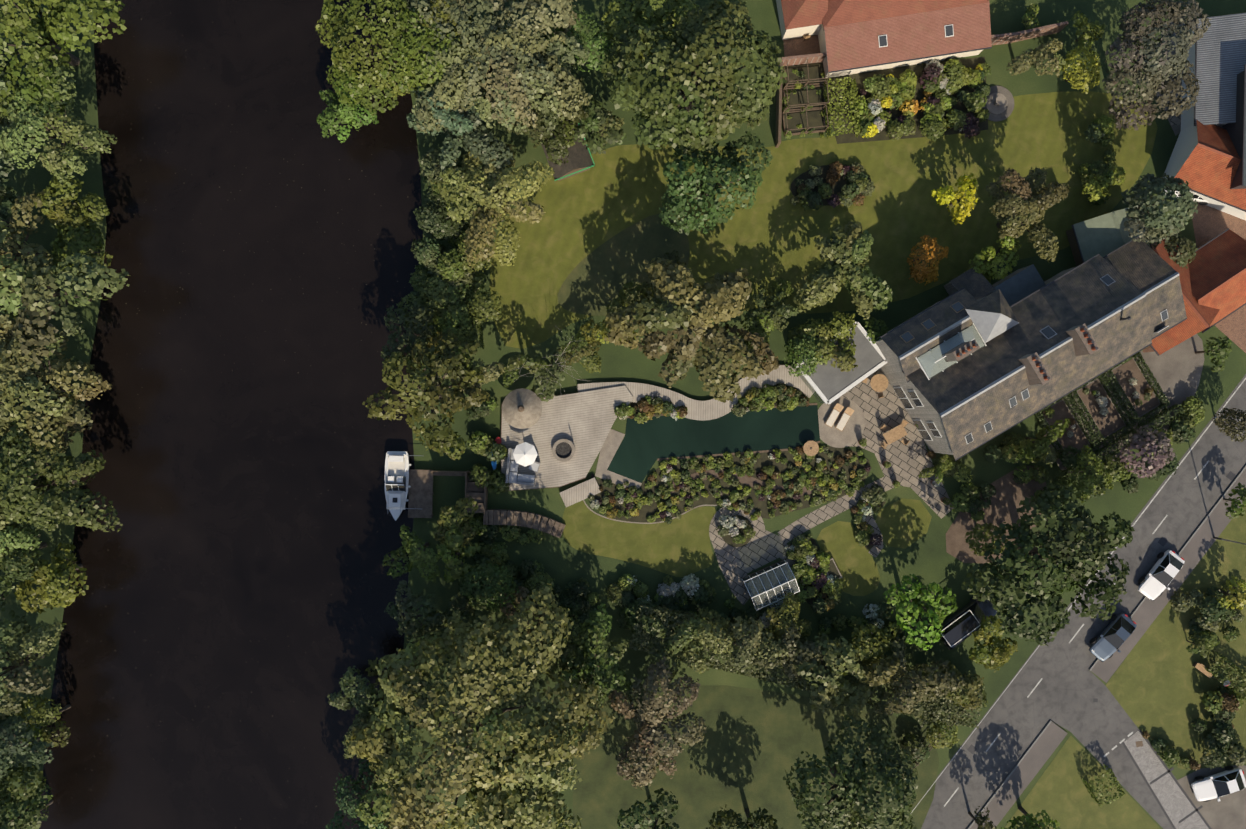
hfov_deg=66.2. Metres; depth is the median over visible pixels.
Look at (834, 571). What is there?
trough
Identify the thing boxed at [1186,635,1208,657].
tree
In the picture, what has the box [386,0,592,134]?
tree
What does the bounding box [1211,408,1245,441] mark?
tree
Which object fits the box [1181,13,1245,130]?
metal roof
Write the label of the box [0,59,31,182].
tree
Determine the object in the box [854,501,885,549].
bed
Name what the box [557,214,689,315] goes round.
lawn patch
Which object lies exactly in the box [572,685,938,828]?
lawn
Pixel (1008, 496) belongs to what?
paved area
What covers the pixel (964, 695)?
tree
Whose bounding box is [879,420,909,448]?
terrace table
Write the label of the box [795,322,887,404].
flat extension
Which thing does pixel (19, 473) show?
tree
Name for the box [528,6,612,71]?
tree
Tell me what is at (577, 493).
deck steps
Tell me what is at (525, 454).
umbrella
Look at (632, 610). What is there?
tree
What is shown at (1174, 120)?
patio
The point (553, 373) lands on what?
tree
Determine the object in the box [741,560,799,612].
greenhouse
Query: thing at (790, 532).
path
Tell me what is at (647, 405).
flower bed
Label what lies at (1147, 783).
drv band
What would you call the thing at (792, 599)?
tree
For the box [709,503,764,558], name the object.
circular patio
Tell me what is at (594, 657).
tree
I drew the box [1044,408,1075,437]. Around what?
garden plants
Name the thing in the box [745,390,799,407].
bed
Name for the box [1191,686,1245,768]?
shrubs
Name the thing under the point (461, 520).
tree
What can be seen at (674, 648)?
tree
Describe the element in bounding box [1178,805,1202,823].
drv band
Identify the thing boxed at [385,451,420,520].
boat
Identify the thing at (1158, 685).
verge
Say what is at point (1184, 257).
tree
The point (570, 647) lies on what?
tree
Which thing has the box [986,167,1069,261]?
tree
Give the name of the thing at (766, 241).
lawn
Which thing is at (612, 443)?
pond coping
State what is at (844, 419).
lounger
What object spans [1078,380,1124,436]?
parterre bed
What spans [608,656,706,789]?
tree
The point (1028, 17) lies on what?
tree
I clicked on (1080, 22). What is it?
tree
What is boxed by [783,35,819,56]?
nb patio
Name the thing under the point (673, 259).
tree
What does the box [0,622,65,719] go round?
tree
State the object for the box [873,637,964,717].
tree
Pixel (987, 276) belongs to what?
tree
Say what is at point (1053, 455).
shrubs
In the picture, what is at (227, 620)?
river
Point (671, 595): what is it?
shrubs
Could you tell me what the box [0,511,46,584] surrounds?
tree
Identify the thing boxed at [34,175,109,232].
tree
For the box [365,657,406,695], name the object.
tree
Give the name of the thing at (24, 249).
tree
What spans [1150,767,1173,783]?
drv band
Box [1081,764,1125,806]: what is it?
triangular hedge
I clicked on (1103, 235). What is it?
flat roof
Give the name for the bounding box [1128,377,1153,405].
garden plants
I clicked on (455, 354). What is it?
tree
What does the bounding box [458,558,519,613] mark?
tree
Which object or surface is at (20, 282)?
tree
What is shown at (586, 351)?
tree
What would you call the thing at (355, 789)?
tree
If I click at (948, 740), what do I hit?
tree
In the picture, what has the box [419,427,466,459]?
tree
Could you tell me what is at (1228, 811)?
driveway
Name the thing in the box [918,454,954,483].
tree
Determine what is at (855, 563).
lawn
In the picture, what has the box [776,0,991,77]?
house
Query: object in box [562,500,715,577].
lawn
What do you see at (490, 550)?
bank scrub
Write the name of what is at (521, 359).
tree
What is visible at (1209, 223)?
yard
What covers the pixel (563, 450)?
firepit
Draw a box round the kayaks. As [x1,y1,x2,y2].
[490,437,501,469]
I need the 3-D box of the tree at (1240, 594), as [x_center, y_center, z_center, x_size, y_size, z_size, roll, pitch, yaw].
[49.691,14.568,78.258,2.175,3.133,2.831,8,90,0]
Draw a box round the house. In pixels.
[876,236,1186,460]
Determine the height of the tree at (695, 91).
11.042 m
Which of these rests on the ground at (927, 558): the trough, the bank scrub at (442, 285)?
the bank scrub at (442, 285)
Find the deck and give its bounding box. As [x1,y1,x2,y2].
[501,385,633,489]
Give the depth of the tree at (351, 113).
75.57 m
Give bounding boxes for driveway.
[1177,765,1245,828]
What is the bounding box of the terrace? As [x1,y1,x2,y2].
[840,368,953,518]
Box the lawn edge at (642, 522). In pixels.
[583,500,716,523]
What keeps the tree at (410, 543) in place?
on the ground at (927, 558)
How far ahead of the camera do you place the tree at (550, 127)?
73.48 m
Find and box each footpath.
[967,465,1245,828]
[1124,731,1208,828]
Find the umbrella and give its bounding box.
[513,442,537,466]
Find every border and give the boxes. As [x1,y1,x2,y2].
[849,69,920,140]
[919,58,990,141]
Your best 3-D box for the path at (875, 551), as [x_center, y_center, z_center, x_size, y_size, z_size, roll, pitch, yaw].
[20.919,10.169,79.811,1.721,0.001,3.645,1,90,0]
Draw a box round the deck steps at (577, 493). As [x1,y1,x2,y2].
[560,477,600,506]
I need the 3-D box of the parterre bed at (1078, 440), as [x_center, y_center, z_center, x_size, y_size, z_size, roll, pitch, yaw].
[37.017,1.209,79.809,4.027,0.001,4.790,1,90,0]
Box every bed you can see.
[625,402,661,415]
[722,515,752,546]
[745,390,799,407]
[789,536,829,604]
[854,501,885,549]
[1042,400,1089,454]
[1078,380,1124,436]
[1113,359,1159,415]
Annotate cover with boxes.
[967,744,976,753]
[1158,537,1166,545]
[1226,471,1235,480]
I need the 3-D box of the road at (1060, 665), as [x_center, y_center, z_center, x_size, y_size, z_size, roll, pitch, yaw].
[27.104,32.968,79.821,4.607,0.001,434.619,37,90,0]
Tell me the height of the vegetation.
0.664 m
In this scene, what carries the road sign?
on the verge
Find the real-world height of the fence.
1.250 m
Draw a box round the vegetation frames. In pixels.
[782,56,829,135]
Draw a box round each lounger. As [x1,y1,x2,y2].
[825,403,843,427]
[835,407,853,430]
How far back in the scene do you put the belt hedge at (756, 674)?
77.23 m
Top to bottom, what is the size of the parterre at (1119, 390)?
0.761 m
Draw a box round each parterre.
[1034,394,1099,465]
[1070,373,1135,445]
[1104,352,1170,424]
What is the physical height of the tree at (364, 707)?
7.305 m
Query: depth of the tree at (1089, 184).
77.43 m
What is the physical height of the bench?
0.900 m
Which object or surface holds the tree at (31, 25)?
on the ground at (927, 558)
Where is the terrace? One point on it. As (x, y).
(910, 461)
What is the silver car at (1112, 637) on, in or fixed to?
on the road at (1060, 665)
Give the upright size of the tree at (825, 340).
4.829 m
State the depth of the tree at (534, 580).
77.99 m
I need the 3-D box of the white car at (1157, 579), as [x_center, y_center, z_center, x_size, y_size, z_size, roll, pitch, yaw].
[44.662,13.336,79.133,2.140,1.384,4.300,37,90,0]
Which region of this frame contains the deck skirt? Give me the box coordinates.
[501,395,585,490]
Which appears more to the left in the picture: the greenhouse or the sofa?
the sofa
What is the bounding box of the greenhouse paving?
[713,530,797,605]
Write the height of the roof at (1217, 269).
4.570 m
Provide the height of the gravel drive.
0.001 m
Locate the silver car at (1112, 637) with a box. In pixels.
[1089,613,1136,661]
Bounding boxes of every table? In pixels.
[802,34,810,40]
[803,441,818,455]
[861,374,887,397]
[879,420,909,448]
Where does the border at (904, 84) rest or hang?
on the border soil at (919, 96)
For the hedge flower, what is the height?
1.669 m
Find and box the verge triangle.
[1005,736,1159,828]
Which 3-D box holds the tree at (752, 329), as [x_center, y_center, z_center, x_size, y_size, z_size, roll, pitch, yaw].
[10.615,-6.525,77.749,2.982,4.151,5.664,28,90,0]
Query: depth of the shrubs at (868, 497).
79.16 m
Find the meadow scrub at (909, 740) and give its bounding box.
[877,666,987,776]
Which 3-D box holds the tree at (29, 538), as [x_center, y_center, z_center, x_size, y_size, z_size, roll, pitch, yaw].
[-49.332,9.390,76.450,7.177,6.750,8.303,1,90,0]
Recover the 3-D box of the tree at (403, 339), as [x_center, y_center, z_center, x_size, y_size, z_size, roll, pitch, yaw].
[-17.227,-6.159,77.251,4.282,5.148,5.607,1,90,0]
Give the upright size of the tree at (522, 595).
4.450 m
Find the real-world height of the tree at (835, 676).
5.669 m
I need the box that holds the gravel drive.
[1132,334,1203,436]
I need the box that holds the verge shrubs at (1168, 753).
[1142,731,1200,769]
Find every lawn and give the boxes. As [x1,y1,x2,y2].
[490,91,1157,348]
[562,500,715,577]
[572,685,938,828]
[817,521,879,595]
[876,498,931,548]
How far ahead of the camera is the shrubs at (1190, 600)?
78.83 m
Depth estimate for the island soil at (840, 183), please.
79.82 m
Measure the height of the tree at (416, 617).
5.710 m
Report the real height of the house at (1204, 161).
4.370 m
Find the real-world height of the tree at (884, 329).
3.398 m
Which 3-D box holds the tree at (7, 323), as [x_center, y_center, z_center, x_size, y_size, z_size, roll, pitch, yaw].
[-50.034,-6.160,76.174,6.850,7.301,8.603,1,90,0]
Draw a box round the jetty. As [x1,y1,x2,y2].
[408,469,469,517]
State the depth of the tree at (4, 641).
75.31 m
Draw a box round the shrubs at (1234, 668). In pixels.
[1205,651,1245,700]
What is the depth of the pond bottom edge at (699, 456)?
79.79 m
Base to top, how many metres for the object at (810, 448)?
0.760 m
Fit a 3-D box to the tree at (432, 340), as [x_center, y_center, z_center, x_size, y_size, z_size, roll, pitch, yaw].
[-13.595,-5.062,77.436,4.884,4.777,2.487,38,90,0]
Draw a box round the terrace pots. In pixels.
[858,424,950,504]
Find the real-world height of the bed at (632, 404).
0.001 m
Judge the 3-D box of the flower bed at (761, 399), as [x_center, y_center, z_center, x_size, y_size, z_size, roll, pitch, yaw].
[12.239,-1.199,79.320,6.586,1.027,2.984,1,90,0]
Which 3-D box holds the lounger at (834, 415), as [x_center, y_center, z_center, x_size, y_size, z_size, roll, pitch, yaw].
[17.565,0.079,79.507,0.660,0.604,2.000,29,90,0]
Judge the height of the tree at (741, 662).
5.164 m
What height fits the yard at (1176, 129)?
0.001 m
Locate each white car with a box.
[1138,550,1184,600]
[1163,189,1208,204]
[1191,766,1245,801]
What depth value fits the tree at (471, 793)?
73.34 m
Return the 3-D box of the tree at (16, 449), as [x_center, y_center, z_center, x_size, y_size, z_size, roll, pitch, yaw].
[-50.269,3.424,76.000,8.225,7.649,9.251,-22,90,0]
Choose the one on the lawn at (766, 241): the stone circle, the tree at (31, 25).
the stone circle
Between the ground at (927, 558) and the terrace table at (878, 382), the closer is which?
the terrace table at (878, 382)
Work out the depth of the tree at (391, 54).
71.35 m
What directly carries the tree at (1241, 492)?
on the ground at (927, 558)
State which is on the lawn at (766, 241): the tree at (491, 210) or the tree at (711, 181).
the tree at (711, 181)
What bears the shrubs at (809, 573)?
on the ground at (927, 558)
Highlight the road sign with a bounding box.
[1212,676,1229,685]
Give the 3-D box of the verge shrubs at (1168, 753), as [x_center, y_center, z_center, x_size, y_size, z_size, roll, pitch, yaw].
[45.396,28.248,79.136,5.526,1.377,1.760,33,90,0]
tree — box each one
[0,0,126,127]
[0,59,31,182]
[0,60,116,186]
[0,186,21,254]
[0,190,52,288]
[0,253,129,370]
[0,285,34,379]
[0,320,111,454]
[0,415,36,496]
[0,421,122,531]
[0,481,45,570]
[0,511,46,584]
[0,576,31,646]
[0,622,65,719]
[0,714,53,777]
[0,763,52,828]
[14,542,88,613]
[17,692,70,747]
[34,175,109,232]
[38,393,92,450]
[50,221,112,278]
[315,0,490,115]
[316,69,378,142]
[325,755,429,828]
[327,666,423,764]
[346,581,614,828]
[362,331,489,455]
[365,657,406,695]
[381,302,434,369]
[382,525,440,581]
[384,580,449,643]
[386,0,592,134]
[406,66,514,170]
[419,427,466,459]
[424,329,473,370]
[428,610,496,684]
[430,141,554,267]
[433,496,477,546]
[436,524,479,582]
[443,587,475,632]
[446,358,504,405]
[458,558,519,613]
[464,728,581,828]
[498,586,559,643]
[502,354,549,386]
[505,329,594,399]
[507,39,588,165]
[524,572,554,601]
[525,344,566,401]
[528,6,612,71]
[535,116,577,150]
[535,603,630,731]
[541,635,596,703]
[560,329,600,372]
[572,96,626,153]
[578,318,636,345]
[601,0,699,64]
[601,0,786,161]
[603,257,778,402]
[606,280,658,326]
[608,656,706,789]
[617,788,679,828]
[622,595,657,634]
[639,613,708,683]
[653,250,689,295]
[658,131,772,234]
[690,606,735,653]
[694,616,788,672]
[706,805,782,828]
[735,305,781,362]
[745,285,798,334]
[752,623,826,681]
[766,590,810,639]
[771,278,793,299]
[783,715,917,828]
[784,333,823,376]
[788,311,855,365]
[789,633,866,712]
[793,221,892,319]
[823,342,857,371]
[839,655,907,720]
[848,623,890,665]
[862,317,887,345]
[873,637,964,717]
[883,574,957,649]
[907,235,948,285]
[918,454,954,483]
[926,721,958,748]
[931,173,977,224]
[934,661,983,710]
[961,484,1134,645]
[962,264,993,283]
[965,523,1007,556]
[968,236,1021,279]
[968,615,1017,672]
[968,806,996,828]
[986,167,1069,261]
[1000,806,1060,828]
[1006,38,1066,77]
[1017,418,1070,463]
[1021,3,1039,29]
[1059,45,1101,93]
[1069,444,1113,502]
[1070,10,1104,49]
[1081,173,1111,201]
[1102,0,1211,130]
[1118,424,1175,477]
[1121,173,1197,243]
[1153,232,1197,268]
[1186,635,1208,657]
[1195,336,1231,371]
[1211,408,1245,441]
[1216,576,1245,609]
[1223,482,1245,518]
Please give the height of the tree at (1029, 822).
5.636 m
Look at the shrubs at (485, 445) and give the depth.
78.76 m
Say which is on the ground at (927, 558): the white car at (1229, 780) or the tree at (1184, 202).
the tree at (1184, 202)
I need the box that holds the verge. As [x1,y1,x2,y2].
[1106,505,1245,770]
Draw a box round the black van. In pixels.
[934,595,996,649]
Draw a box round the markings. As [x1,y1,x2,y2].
[910,378,1245,813]
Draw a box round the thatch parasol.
[502,388,541,428]
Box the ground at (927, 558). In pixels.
[0,0,1245,828]
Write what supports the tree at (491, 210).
on the ground at (927, 558)
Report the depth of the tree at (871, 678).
75.94 m
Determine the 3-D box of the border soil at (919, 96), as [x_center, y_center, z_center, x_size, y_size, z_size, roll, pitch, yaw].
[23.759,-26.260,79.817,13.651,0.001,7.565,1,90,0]
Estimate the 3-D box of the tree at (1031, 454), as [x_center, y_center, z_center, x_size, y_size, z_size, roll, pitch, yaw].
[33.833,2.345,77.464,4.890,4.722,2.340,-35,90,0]
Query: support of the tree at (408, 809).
on the ground at (927, 558)
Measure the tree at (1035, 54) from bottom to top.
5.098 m
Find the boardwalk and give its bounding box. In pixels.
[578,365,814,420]
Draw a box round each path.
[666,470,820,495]
[777,475,893,543]
[865,515,882,557]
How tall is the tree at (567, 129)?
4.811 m
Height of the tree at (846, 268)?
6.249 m
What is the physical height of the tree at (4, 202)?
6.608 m
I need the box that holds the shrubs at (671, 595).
[617,573,926,643]
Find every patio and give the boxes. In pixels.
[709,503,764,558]
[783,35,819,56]
[818,397,864,447]
[1170,91,1181,124]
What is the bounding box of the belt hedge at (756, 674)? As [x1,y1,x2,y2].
[628,600,984,728]
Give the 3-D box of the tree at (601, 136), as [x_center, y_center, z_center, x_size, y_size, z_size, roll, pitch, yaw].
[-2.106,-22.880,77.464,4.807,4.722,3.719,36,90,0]
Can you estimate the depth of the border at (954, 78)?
78.81 m
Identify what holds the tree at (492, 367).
on the ground at (927, 558)
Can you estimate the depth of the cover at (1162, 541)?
79.81 m
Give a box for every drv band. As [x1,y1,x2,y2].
[1122,742,1175,828]
[1139,730,1210,828]
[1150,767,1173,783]
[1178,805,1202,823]
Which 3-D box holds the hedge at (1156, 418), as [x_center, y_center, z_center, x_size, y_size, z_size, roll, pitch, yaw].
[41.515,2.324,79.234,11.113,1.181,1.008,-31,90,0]
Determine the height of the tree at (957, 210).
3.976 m
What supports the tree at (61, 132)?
on the ground at (927, 558)
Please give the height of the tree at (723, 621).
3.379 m
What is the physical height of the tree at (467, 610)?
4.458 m
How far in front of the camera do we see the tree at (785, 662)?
75.84 m
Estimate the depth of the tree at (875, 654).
76.69 m
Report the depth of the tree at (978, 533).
76.93 m
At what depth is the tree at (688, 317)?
72.74 m
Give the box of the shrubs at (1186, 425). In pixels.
[1142,396,1204,480]
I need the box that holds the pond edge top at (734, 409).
[627,403,816,417]
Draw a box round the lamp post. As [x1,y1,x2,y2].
[1213,537,1245,544]
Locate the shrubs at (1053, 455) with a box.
[1031,444,1138,518]
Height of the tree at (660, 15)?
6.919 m
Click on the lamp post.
(1228, 540)
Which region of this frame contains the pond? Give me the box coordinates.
[607,405,819,482]
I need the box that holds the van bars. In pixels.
[941,610,979,646]
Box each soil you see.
[790,165,871,205]
[827,57,987,143]
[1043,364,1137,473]
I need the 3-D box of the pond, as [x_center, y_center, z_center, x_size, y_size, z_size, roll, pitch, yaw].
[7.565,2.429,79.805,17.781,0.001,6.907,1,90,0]
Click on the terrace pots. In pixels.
(896, 484)
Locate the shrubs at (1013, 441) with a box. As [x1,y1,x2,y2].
[932,432,1033,521]
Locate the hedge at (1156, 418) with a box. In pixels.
[1061,404,1185,478]
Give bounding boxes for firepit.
[552,439,574,461]
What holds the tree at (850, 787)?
on the lawn at (748, 751)
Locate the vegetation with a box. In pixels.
[782,69,825,138]
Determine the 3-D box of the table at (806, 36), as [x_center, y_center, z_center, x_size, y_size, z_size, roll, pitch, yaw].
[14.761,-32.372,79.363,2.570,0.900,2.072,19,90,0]
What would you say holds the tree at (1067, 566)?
on the ground at (927, 558)
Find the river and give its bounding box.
[39,0,422,828]
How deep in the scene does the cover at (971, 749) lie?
79.81 m
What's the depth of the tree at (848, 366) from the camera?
75.68 m
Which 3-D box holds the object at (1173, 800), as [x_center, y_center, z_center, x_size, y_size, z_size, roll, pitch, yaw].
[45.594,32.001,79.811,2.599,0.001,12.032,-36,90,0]
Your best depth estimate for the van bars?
77.81 m
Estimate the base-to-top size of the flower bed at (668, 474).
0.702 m
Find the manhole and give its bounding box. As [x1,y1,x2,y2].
[1136,741,1142,746]
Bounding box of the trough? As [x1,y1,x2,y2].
[827,557,841,578]
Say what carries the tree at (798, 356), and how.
on the ground at (927, 558)
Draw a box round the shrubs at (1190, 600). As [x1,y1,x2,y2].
[1170,581,1245,650]
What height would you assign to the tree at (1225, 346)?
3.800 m
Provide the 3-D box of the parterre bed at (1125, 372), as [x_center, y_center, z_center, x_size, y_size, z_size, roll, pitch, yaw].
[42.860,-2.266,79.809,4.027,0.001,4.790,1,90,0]
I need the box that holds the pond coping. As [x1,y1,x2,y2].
[595,429,641,488]
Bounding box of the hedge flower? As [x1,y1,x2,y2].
[822,77,860,137]
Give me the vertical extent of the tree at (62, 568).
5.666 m
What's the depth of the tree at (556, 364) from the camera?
76.67 m
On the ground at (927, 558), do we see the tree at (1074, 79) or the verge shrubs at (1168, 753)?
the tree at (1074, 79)
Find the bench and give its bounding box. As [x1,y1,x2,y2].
[1193,662,1211,677]
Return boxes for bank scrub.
[396,148,502,353]
[436,514,660,630]
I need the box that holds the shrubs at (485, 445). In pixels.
[466,387,509,493]
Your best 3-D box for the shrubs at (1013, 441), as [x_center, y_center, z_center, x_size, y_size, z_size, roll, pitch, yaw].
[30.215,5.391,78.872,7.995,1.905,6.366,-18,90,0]
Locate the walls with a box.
[775,21,1068,147]
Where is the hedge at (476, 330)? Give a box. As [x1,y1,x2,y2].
[460,277,484,348]
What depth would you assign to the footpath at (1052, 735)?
79.72 m
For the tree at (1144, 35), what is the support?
on the ground at (927, 558)
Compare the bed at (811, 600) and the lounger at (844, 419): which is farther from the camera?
the bed at (811, 600)
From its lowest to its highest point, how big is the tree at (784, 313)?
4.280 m
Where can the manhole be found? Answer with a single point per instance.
(1139, 743)
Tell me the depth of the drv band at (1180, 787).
79.81 m
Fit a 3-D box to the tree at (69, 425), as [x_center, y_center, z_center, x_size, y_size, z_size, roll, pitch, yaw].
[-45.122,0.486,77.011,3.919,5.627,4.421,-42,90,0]
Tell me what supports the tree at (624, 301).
on the lawn patch at (597, 278)
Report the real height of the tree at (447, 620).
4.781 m
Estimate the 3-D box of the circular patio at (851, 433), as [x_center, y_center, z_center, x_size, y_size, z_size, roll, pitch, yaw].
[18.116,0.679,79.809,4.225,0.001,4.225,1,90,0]
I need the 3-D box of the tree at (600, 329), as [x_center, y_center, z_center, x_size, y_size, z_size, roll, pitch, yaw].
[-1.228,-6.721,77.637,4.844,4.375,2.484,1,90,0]
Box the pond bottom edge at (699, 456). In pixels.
[657,441,819,460]
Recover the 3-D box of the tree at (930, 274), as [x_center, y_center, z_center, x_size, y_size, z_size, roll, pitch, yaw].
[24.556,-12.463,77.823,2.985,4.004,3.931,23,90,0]
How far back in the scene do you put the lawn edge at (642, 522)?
79.79 m
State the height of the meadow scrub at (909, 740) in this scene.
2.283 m
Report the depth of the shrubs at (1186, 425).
78.74 m
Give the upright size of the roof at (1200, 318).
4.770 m
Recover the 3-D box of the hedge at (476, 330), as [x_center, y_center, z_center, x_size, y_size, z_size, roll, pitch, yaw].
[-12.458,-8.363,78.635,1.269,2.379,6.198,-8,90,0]
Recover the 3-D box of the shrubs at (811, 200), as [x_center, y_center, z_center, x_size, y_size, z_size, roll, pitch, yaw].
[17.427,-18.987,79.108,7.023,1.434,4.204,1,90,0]
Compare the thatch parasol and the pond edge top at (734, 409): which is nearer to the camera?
the thatch parasol
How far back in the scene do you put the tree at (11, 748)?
74.38 m
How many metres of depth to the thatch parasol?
77.19 m
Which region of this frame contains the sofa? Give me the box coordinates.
[505,448,539,485]
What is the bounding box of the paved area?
[946,465,1046,562]
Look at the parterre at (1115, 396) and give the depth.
79.29 m
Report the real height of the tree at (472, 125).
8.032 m
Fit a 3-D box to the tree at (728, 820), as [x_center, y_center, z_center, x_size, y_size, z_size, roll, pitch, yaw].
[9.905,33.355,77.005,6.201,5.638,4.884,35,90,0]
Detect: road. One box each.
[921,374,1245,828]
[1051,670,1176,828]
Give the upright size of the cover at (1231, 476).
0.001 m
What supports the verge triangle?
on the ground at (927, 558)
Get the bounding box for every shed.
[541,117,594,180]
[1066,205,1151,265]
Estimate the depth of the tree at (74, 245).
75.71 m
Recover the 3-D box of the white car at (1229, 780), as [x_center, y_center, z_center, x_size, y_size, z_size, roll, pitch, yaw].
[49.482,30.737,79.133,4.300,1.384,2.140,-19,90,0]
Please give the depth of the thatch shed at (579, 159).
77.58 m
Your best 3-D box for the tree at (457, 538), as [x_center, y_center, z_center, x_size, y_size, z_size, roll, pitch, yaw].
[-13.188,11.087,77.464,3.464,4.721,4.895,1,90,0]
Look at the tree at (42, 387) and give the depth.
73.07 m
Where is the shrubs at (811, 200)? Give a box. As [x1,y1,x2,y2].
[790,161,874,210]
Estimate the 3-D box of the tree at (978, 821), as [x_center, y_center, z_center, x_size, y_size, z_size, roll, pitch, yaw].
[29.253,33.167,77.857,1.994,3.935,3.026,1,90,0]
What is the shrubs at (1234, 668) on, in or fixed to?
on the verge
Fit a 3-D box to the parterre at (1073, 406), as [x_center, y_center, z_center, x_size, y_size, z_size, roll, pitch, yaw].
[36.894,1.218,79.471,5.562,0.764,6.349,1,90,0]
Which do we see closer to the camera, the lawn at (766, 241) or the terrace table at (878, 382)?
the terrace table at (878, 382)
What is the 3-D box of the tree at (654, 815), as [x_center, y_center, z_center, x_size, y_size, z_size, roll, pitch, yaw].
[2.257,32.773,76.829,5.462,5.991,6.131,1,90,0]
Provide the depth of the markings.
79.82 m
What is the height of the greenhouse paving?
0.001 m
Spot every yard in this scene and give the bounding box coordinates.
[1156,21,1190,135]
[1192,202,1245,352]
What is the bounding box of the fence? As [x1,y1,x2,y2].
[903,709,963,777]
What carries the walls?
on the ground at (927, 558)
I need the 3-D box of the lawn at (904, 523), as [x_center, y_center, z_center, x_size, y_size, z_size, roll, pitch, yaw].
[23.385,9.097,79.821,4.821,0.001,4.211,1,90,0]
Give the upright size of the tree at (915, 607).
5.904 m
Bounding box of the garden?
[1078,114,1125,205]
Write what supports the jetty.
on the ground at (927, 558)
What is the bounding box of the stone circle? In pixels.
[981,86,1013,121]
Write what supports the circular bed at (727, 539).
on the circular patio at (725, 549)

